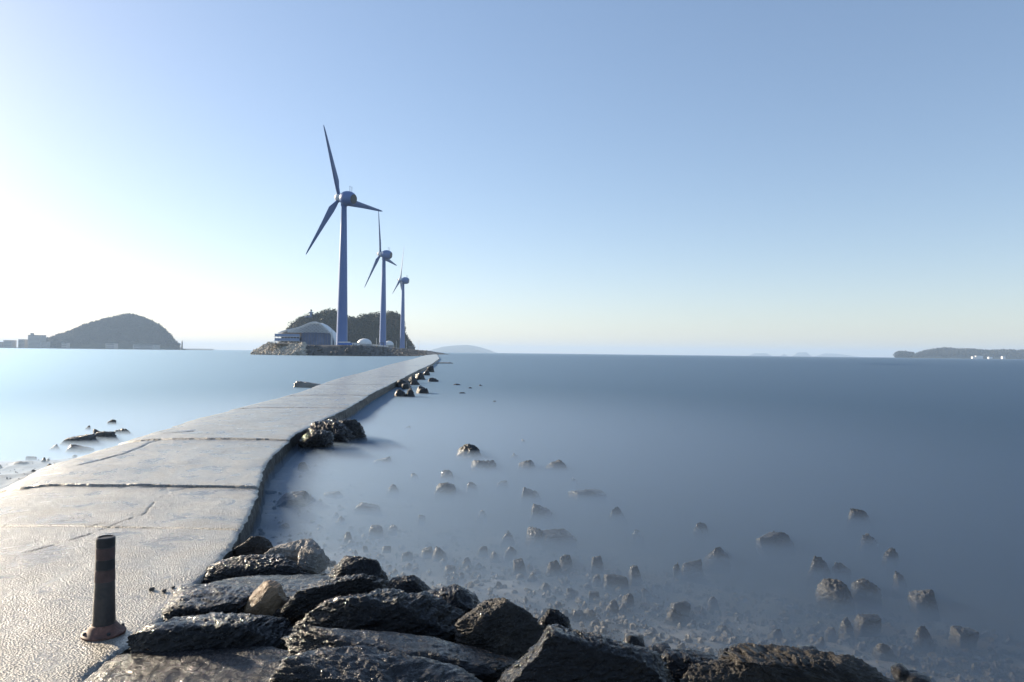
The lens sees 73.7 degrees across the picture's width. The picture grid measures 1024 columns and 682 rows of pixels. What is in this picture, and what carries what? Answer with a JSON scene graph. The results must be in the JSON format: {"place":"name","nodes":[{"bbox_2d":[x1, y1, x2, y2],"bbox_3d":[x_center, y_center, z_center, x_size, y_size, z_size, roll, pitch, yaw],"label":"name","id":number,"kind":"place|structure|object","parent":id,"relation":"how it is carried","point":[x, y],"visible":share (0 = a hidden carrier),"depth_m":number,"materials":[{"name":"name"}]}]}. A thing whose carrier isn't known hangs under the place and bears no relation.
{"place":"outdoors","nodes":[
{"label":"outdoors","id":0,"kind":"place"},
{"bbox_2d":[0,347,211,350],"bbox_3d":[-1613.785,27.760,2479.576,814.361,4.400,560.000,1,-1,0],"label":"shore land","id":1,"kind":"structure","parent":0,"point":[91,348],"depth_m":2199.63,"materials":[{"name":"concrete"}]},
{"bbox_2d":[28,333,46,347],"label":"apartment block","id":2,"kind":"structure","parent":1,"relation":"on","point":[34,341],"depth_m":2434.96,"materials":[{"name":"white concrete"}]},
{"bbox_2d":[50,326,174,348],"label":"headland","id":3,"kind":"structure","parent":1,"relation":"on","point":[125,345],"depth_m":2478.92,"materials":[{"name":"soil"}]},
{"bbox_2d":[46,312,180,348],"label":"headland wood","id":4,"kind":"object","parent":3,"relation":"on","point":[143,328],"visible":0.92,"depth_m":2510.43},
{"bbox_2d":[133,344,159,348],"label":"apartment block","id":5,"kind":"structure","parent":1,"relation":"on","point":[141,346],"depth_m":2209.01,"materials":[{"name":"grey concrete"}]},
{"bbox_2d":[0,354,439,681],"bbox_3d":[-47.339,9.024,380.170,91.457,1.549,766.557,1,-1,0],"label":"causeway","id":6,"kind":"structure","parent":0,"point":[176,506],"depth_m":9.01,"materials":[{"name":"concrete"}]},
{"bbox_2d":[81,534,125,641],"bbox_3d":[-3.158,1.893,5.294,0.304,0.749,0.304,1,-1,0],"label":"marker post","id":7,"kind":"object","parent":6,"relation":"on","point":[105,625],"visible":1,"depth_m":5.24,"materials":[{"name":"rubber"}]},
{"bbox_2d":[83,646,288,681],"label":"boulder","id":8,"kind":"object","parent":6,"relation":"on","point":[243,664],"visible":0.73,"depth_m":4.42,"materials":[{"name":"stone"}]},
{"bbox_2d":[281,625,518,681],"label":"boulder","id":9,"kind":"object","parent":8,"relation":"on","point":[483,665],"visible":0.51,"depth_m":4.37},
{"bbox_2d":[264,645,482,681],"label":"boulder","id":10,"kind":"object","parent":6,"relation":"on","point":[359,663],"visible":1,"depth_m":3.90,"materials":[{"name":"stone"}]},
{"bbox_2d":[0,345,462,360],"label":"island ground","id":11,"kind":"structure","parent":0,"point":[342,355],"depth_m":376.65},
{"bbox_2d":[251,342,307,356],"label":"armour stones","id":12,"kind":"object","parent":11,"relation":"on","point":[293,349],"visible":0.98,"depth_m":374.23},
{"bbox_2d":[274,322,336,344],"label":"lattice hall","id":13,"kind":"structure","parent":11,"relation":"on","point":[314,333],"depth_m":412.82,"materials":[{"name":"white paint"}]},
{"bbox_2d":[306,125,381,344],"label":"wind turbine","id":14,"kind":"object","parent":11,"relation":"on","point":[346,198],"visible":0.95,"depth_m":379.94,"materials":[{"name":"paint"}]},
{"bbox_2d":[306,345,427,356],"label":"shore rocks","id":15,"kind":"object","parent":11,"relation":"on","point":[403,352],"visible":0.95,"depth_m":403.32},
{"bbox_2d":[364,211,396,345],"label":"wind turbine","id":16,"kind":"object","parent":11,"relation":"on","point":[385,255],"visible":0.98,"depth_m":604.78,"materials":[{"name":"paint"}]},
{"bbox_2d":[392,250,408,347],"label":"wind turbine","id":17,"kind":"object","parent":11,"relation":"on","point":[403,281],"visible":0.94,"depth_m":820.75,"materials":[{"name":"paint"}]},
{"bbox_2d":[293,381,320,392],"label":"concrete slab","id":18,"kind":"structure","parent":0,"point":[299,386],"depth_m":48.33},
{"bbox_2d":[327,319,399,347],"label":"wooded hill","id":19,"kind":"structure","parent":0,"point":[375,334],"depth_m":855.55,"materials":[{"name":"plant"}]},
{"bbox_2d":[279,308,415,348],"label":"island wood","id":20,"kind":"object","parent":19,"relation":"on","point":[370,320],"visible":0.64,"depth_m":865.22,"materials":[{"name":"green plant"}]},
{"bbox_2d":[430,345,495,352],"bbox_3d":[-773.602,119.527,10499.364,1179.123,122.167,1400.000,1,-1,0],"label":"island","id":21,"kind":"structure","parent":0,"point":[463,349],"depth_m":9967.15,"materials":[{"name":"soil"}]},
{"bbox_2d":[0,349,1023,681],"bbox_3d":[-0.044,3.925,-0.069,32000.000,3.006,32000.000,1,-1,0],"label":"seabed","id":22,"kind":"structure","parent":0,"point":[920,461],"depth_m":24.09,"materials":[{"name":"liquid"}]},
{"bbox_2d":[59,434,99,452],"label":"stone","id":23,"kind":"object","parent":22,"relation":"on","point":[89,440],"visible":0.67,"depth_m":18.55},
{"bbox_2d":[64,444,94,455],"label":"stone","id":24,"kind":"object","parent":22,"relation":"on","point":[73,449],"visible":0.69,"depth_m":17.17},
{"bbox_2d":[96,431,119,449],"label":"stone","id":25,"kind":"object","parent":22,"relation":"on","point":[106,439],"visible":0.71,"depth_m":19.35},
{"bbox_2d":[114,428,130,442],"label":"stone","id":26,"kind":"object","parent":22,"relation":"on","point":[123,435],"visible":0.54,"depth_m":20.87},
{"bbox_2d":[275,490,315,507],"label":"stone","id":27,"kind":"object","parent":22,"relation":"on","point":[302,498],"visible":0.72,"depth_m":11.58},
{"bbox_2d":[264,538,329,566],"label":"boulder","id":28,"kind":"object","parent":22,"relation":"on","point":[289,550],"visible":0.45,"depth_m":7.25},
{"bbox_2d":[298,430,333,456],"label":"stone","id":29,"kind":"object","parent":22,"relation":"on","point":[317,443],"visible":0.84,"depth_m":17.34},
{"bbox_2d":[307,419,356,449],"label":"stone","id":30,"kind":"object","parent":22,"relation":"on","point":[344,437],"visible":0.66,"depth_m":18.84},
{"bbox_2d":[323,491,343,498],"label":"stone","id":31,"kind":"object","parent":22,"relation":"on","point":[335,494],"visible":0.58,"depth_m":12.43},
{"bbox_2d":[339,419,367,448],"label":"stone","id":32,"kind":"object","parent":22,"relation":"on","point":[355,427],"visible":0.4,"depth_m":19.52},
{"bbox_2d":[328,555,389,585],"bbox_3d":[-1.444,2.277,6.451,0.724,0.470,0.432,1,-1,0],"label":"boulder","id":33,"kind":"object","parent":22,"relation":"on","point":[348,565],"visible":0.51,"depth_m":6.39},
{"bbox_2d":[353,502,382,516],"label":"stone","id":34,"kind":"object","parent":22,"relation":"on","point":[375,510],"visible":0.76,"depth_m":11.34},
{"bbox_2d":[367,525,382,539],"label":"stone","id":35,"kind":"object","parent":22,"relation":"on","point":[375,532],"visible":0.74,"depth_m":9.88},
{"bbox_2d":[372,456,395,467],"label":"stone","id":36,"kind":"object","parent":22,"relation":"on","point":[386,462],"visible":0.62,"depth_m":16.28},
{"bbox_2d":[386,484,398,498],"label":"stone","id":37,"kind":"object","parent":22,"relation":"on","point":[392,491],"visible":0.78,"depth_m":12.94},
{"bbox_2d":[392,389,405,403],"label":"stone","id":38,"kind":"object","parent":22,"relation":"on","point":[399,396],"visible":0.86,"depth_m":39.57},
{"bbox_2d":[387,575,430,592],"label":"boulder","id":39,"kind":"object","parent":22,"relation":"on","point":[411,584],"visible":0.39,"depth_m":6.20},
{"bbox_2d":[405,388,416,404],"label":"stone","id":40,"kind":"object","parent":22,"relation":"on","point":[410,398],"visible":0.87,"depth_m":39.77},
{"bbox_2d":[418,388,428,403],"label":"stone","id":41,"kind":"object","parent":22,"relation":"on","point":[423,394],"visible":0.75,"depth_m":42.82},
{"bbox_2d":[421,546,432,558],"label":"stone","id":42,"kind":"object","parent":22,"relation":"on","point":[426,552],"visible":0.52,"depth_m":8.90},
{"bbox_2d":[428,378,439,388],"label":"stone","id":43,"kind":"object","parent":22,"relation":"on","point":[433,383],"visible":0.88,"depth_m":60.06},
{"bbox_2d":[431,546,447,561],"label":"stone","id":44,"kind":"object","parent":22,"relation":"on","point":[438,554],"visible":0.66,"depth_m":8.80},
{"bbox_2d":[434,482,455,502],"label":"stone","id":45,"kind":"object","parent":22,"relation":"on","point":[445,492],"visible":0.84,"depth_m":12.79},
{"bbox_2d":[440,469,456,487],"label":"stone","id":46,"kind":"object","parent":22,"relation":"on","point":[447,476],"visible":0.61,"depth_m":14.31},
{"bbox_2d":[455,444,484,470],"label":"stone","id":47,"kind":"object","parent":22,"relation":"on","point":[466,455],"visible":0.73,"depth_m":17.20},
{"bbox_2d":[465,482,478,498],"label":"stone","id":48,"kind":"object","parent":22,"relation":"on","point":[471,491],"visible":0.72,"depth_m":13.26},
{"bbox_2d":[477,510,486,524],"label":"stone","id":49,"kind":"object","parent":22,"relation":"on","point":[482,518],"visible":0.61,"depth_m":11.19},
{"bbox_2d":[470,460,496,482],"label":"stone","id":50,"kind":"object","parent":22,"relation":"on","point":[483,471],"visible":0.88,"depth_m":15.53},
{"bbox_2d":[496,480,510,496],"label":"stone","id":51,"kind":"object","parent":22,"relation":"on","point":[503,488],"visible":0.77,"depth_m":13.66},
{"bbox_2d":[500,531,514,547],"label":"stone","id":52,"kind":"object","parent":22,"relation":"on","point":[507,539],"visible":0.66,"depth_m":9.69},
{"bbox_2d":[503,546,516,560],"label":"stone","id":53,"kind":"object","parent":22,"relation":"on","point":[510,552],"visible":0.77,"depth_m":9.00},
{"bbox_2d":[0,452,1023,681],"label":"pebbles","id":54,"kind":"object","parent":22,"relation":"on","point":[900,648],"visible":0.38,"depth_m":7.01,"materials":[{"name":"stone"}]},
{"bbox_2d":[508,453,521,471],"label":"stone","id":55,"kind":"object","parent":22,"relation":"on","point":[514,461],"visible":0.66,"depth_m":17.33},
{"bbox_2d":[513,558,526,574],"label":"stone","id":56,"kind":"object","parent":22,"relation":"on","point":[518,566],"visible":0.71,"depth_m":8.30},
{"bbox_2d":[521,439,528,458],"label":"stone","id":57,"kind":"object","parent":22,"relation":"on","point":[524,450],"visible":0.92,"depth_m":20.18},
{"bbox_2d":[516,460,539,485],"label":"stone","id":58,"kind":"object","parent":22,"relation":"on","point":[527,474],"visible":0.86,"depth_m":15.61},
{"bbox_2d":[520,487,541,511],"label":"stone","id":59,"kind":"object","parent":22,"relation":"on","point":[529,497],"visible":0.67,"depth_m":12.52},
{"bbox_2d":[525,527,541,546],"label":"stone","id":60,"kind":"object","parent":22,"relation":"on","point":[533,537],"visible":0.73,"depth_m":9.76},
{"bbox_2d":[529,503,554,528],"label":"stone","id":61,"kind":"object","parent":22,"relation":"on","point":[541,517],"visible":0.69,"depth_m":11.14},
{"bbox_2d":[545,560,562,576],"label":"stone","id":62,"kind":"object","parent":22,"relation":"on","point":[553,568],"visible":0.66,"depth_m":8.26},
{"bbox_2d":[539,460,572,486],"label":"stone","id":63,"kind":"object","parent":22,"relation":"on","point":[556,473],"visible":0.91,"depth_m":15.57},
{"bbox_2d":[540,528,577,551],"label":"stone","id":64,"kind":"object","parent":22,"relation":"on","point":[557,540],"visible":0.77,"depth_m":9.65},
{"bbox_2d":[560,555,572,571],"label":"stone","id":65,"kind":"object","parent":22,"relation":"on","point":[566,562],"visible":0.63,"depth_m":8.50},
{"bbox_2d":[565,478,579,497],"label":"stone","id":66,"kind":"object","parent":22,"relation":"on","point":[573,486],"visible":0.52,"depth_m":14.20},
{"bbox_2d":[572,610,584,621],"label":"stone","id":67,"kind":"object","parent":22,"relation":"on","point":[578,616],"visible":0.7,"depth_m":6.79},
{"bbox_2d":[583,608,595,620],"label":"stone","id":68,"kind":"object","parent":22,"relation":"on","point":[590,613],"visible":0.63,"depth_m":6.82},
{"bbox_2d":[568,489,611,514],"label":"stone","id":69,"kind":"object","parent":22,"relation":"on","point":[590,501],"visible":0.97,"depth_m":12.67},
{"bbox_2d":[591,556,603,573],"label":"stone","id":70,"kind":"object","parent":22,"relation":"on","point":[597,564],"visible":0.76,"depth_m":8.45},
{"bbox_2d":[604,599,619,617],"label":"stone","id":71,"kind":"object","parent":22,"relation":"on","point":[612,607],"visible":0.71,"depth_m":6.97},
{"bbox_2d":[601,574,628,594],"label":"stone","id":72,"kind":"object","parent":22,"relation":"on","point":[610,583],"visible":0.75,"depth_m":7.80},
{"bbox_2d":[606,507,630,531],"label":"stone","id":73,"kind":"object","parent":22,"relation":"on","point":[617,521],"visible":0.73,"depth_m":11.22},
{"bbox_2d":[312,560,930,681],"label":"rubble","id":74,"kind":"object","parent":22,"relation":"on","point":[900,672],"visible":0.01,"depth_m":5.61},
{"bbox_2d":[127,612,291,653],"bbox_3d":[-2.107,2.165,4.891,1.127,0.401,0.526,1,-1,0],"label":"boulder","id":75,"kind":"object","parent":74,"relation":"on","point":[217,630],"visible":0.67,"depth_m":4.73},
{"bbox_2d":[233,536,272,556],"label":"boulder","id":76,"kind":"object","parent":74,"relation":"on","point":[256,545],"visible":0.73,"depth_m":7.76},
{"bbox_2d":[204,554,311,583],"bbox_3d":[-2.445,2.345,6.810,1.387,0.384,0.440,1,-1,0],"label":"boulder","id":77,"kind":"object","parent":74,"relation":"on","point":[253,565],"visible":0.59,"depth_m":6.67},
{"bbox_2d":[209,574,331,599],"bbox_3d":[-2.092,2.229,6.069,1.325,0.119,0.821,1,-1,0],"label":"boulder","id":78,"kind":"object","parent":74,"relation":"on","point":[291,585],"visible":0.26,"depth_m":6.18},
{"bbox_2d":[160,584,254,621],"bbox_3d":[-2.440,2.137,5.482,0.712,0.257,0.735,1,-1,0],"label":"boulder","id":79,"kind":"object","parent":78,"relation":"on","point":[194,600],"visible":0.57,"depth_m":5.35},
{"bbox_2d":[298,546,326,573],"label":"boulder","id":80,"kind":"object","parent":74,"relation":"on","point":[311,560],"visible":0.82,"depth_m":6.99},
{"bbox_2d":[273,573,388,625],"bbox_3d":[-1.490,2.065,5.353,1.056,0.523,0.384,1,-1,0],"label":"boulder","id":81,"kind":"object","parent":74,"relation":"on","point":[301,603],"visible":0.56,"depth_m":5.20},
{"bbox_2d":[244,580,287,615],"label":"boulder","id":82,"kind":"object","parent":81,"relation":"on","point":[269,597],"visible":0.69,"depth_m":5.35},
{"bbox_2d":[289,588,464,642],"bbox_3d":[-0.928,2.111,5.028,1.509,0.592,0.513,1,-1,0],"label":"boulder","id":83,"kind":"object","parent":74,"relation":"on","point":[425,613],"visible":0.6,"depth_m":4.84,"materials":[{"name":"stone"}]},
{"bbox_2d":[427,584,481,613],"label":"boulder","id":84,"kind":"object","parent":74,"relation":"on","point":[461,598],"visible":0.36,"depth_m":5.84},
{"bbox_2d":[454,597,544,658],"bbox_3d":[-0.069,2.065,4.863,0.438,0.430,0.690,0,-1,43],"label":"boulder","id":85,"kind":"object","parent":74,"relation":"on","point":[503,626],"visible":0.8,"depth_m":4.74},
{"bbox_2d":[538,608,570,628],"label":"boulder","id":86,"kind":"object","parent":74,"relation":"on","point":[550,616],"visible":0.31,"depth_m":5.03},
{"bbox_2d":[498,624,673,681],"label":"boulder","id":87,"kind":"object","parent":74,"relation":"on","point":[558,653],"visible":1,"depth_m":3.86,"materials":[{"name":"stone"}]},
{"bbox_2d":[661,648,717,681],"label":"boulder","id":88,"kind":"object","parent":74,"relation":"on","point":[679,661],"visible":0.48,"depth_m":4.31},
{"bbox_2d":[718,642,896,681],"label":"boulder","id":89,"kind":"object","parent":74,"relation":"on","point":[792,664],"visible":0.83,"depth_m":3.90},
{"bbox_2d":[680,659,773,681],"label":"boulder","id":90,"kind":"object","parent":89,"relation":"on","point":[724,670],"visible":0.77,"depth_m":3.80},
{"bbox_2d":[619,593,634,609],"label":"stone","id":91,"kind":"object","parent":22,"relation":"on","point":[627,600],"visible":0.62,"depth_m":7.20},
{"bbox_2d":[628,565,642,585],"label":"stone","id":92,"kind":"object","parent":22,"relation":"on","point":[634,577],"visible":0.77,"depth_m":8.09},
{"bbox_2d":[632,530,646,549],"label":"stone","id":93,"kind":"object","parent":22,"relation":"on","point":[638,540],"visible":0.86,"depth_m":10.05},
{"bbox_2d":[665,607,687,626],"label":"stone","id":94,"kind":"object","parent":22,"relation":"on","point":[674,617],"visible":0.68,"depth_m":6.78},
{"bbox_2d":[673,562,683,580],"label":"stone","id":95,"kind":"object","parent":22,"relation":"on","point":[677,572],"visible":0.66,"depth_m":8.30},
{"bbox_2d":[670,601,690,616],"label":"stone","id":96,"kind":"object","parent":22,"relation":"on","point":[683,608],"visible":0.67,"depth_m":7.02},
{"bbox_2d":[681,559,704,583],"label":"stone","id":97,"kind":"object","parent":22,"relation":"on","point":[692,571],"visible":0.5,"depth_m":8.37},
{"bbox_2d":[693,522,707,549],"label":"stone","id":98,"kind":"object","parent":22,"relation":"on","point":[700,535],"visible":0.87,"depth_m":10.29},
{"bbox_2d":[707,596,719,609],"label":"stone","id":99,"kind":"object","parent":22,"relation":"on","point":[712,602],"visible":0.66,"depth_m":7.31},
{"bbox_2d":[702,547,730,575],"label":"stone","id":100,"kind":"object","parent":22,"relation":"on","point":[715,560],"visible":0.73,"depth_m":8.89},
{"bbox_2d":[756,531,796,563],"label":"stone","id":101,"kind":"object","parent":22,"relation":"on","point":[775,547],"visible":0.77,"depth_m":9.58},
{"bbox_2d":[806,556,830,587],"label":"stone","id":102,"kind":"object","parent":22,"relation":"on","point":[818,571],"visible":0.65,"depth_m":8.45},
{"bbox_2d":[824,626,838,642],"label":"stone","id":103,"kind":"object","parent":22,"relation":"on","point":[830,634],"visible":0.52,"depth_m":6.50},
{"bbox_2d":[815,578,855,614],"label":"stone","id":104,"kind":"object","parent":22,"relation":"on","point":[834,596],"visible":0.85,"depth_m":7.42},
{"bbox_2d":[831,562,851,589],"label":"stone","id":105,"kind":"object","parent":22,"relation":"on","point":[841,572],"visible":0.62,"depth_m":8.39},
{"bbox_2d":[838,617,854,639],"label":"stone","id":106,"kind":"object","parent":22,"relation":"on","point":[846,625],"visible":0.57,"depth_m":6.60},
{"bbox_2d":[845,508,880,542],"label":"stone","id":107,"kind":"object","parent":22,"relation":"on","point":[859,524],"visible":0.91,"depth_m":11.15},
{"bbox_2d":[850,578,881,609],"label":"stone","id":108,"kind":"object","parent":22,"relation":"on","point":[865,593],"visible":0.75,"depth_m":7.67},
{"bbox_2d":[853,613,881,636],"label":"stone","id":109,"kind":"object","parent":22,"relation":"on","point":[867,625],"visible":0.71,"depth_m":6.69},
{"bbox_2d":[860,533,881,563],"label":"stone","id":110,"kind":"object","parent":22,"relation":"on","point":[870,552],"visible":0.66,"depth_m":9.69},
{"bbox_2d":[872,643,898,662],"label":"stone","id":111,"kind":"object","parent":22,"relation":"on","point":[882,652],"visible":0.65,"depth_m":6.07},
{"bbox_2d":[880,548,899,579],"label":"stone","id":112,"kind":"object","parent":22,"relation":"on","point":[889,565],"visible":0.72,"depth_m":8.97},
{"bbox_2d":[891,571,907,598],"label":"stone","id":113,"kind":"object","parent":22,"relation":"on","point":[899,590],"visible":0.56,"depth_m":8.06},
{"bbox_2d":[911,626,935,652],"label":"stone","id":114,"kind":"object","parent":22,"relation":"on","point":[922,640],"visible":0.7,"depth_m":6.39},
{"bbox_2d":[907,589,940,621],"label":"stone","id":115,"kind":"object","parent":22,"relation":"on","point":[922,603],"visible":0.83,"depth_m":7.26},
{"bbox_2d":[948,625,979,650],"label":"stone","id":116,"kind":"object","parent":22,"relation":"on","point":[960,637],"visible":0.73,"depth_m":6.42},
{"bbox_2d":[0,0,1023,356],"label":"sky","id":117,"kind":"structure","parent":0,"point":[634,177],"materials":[{"name":"blue"}]},
{"bbox_2d":[814,353,856,356],"bbox_3d":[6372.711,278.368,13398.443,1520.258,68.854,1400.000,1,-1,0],"label":"island","id":118,"kind":"structure","parent":0,"point":[831,355],"depth_m":12833.96,"materials":[{"name":"soil"}]},
{"bbox_2d":[911,347,1023,359],"bbox_3d":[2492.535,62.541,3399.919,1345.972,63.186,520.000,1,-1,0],"label":"island","id":119,"kind":"structure","parent":0,"point":[967,352],"depth_m":3195.63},
{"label":"right islet","id":120,"kind":"structure","parent":0,"visible":0},
{"bbox_2d":[893,350,914,357],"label":"islet wood","id":121,"kind":"object","parent":120,"relation":"on","point":[905,353],"visible":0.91,"depth_m":3253.91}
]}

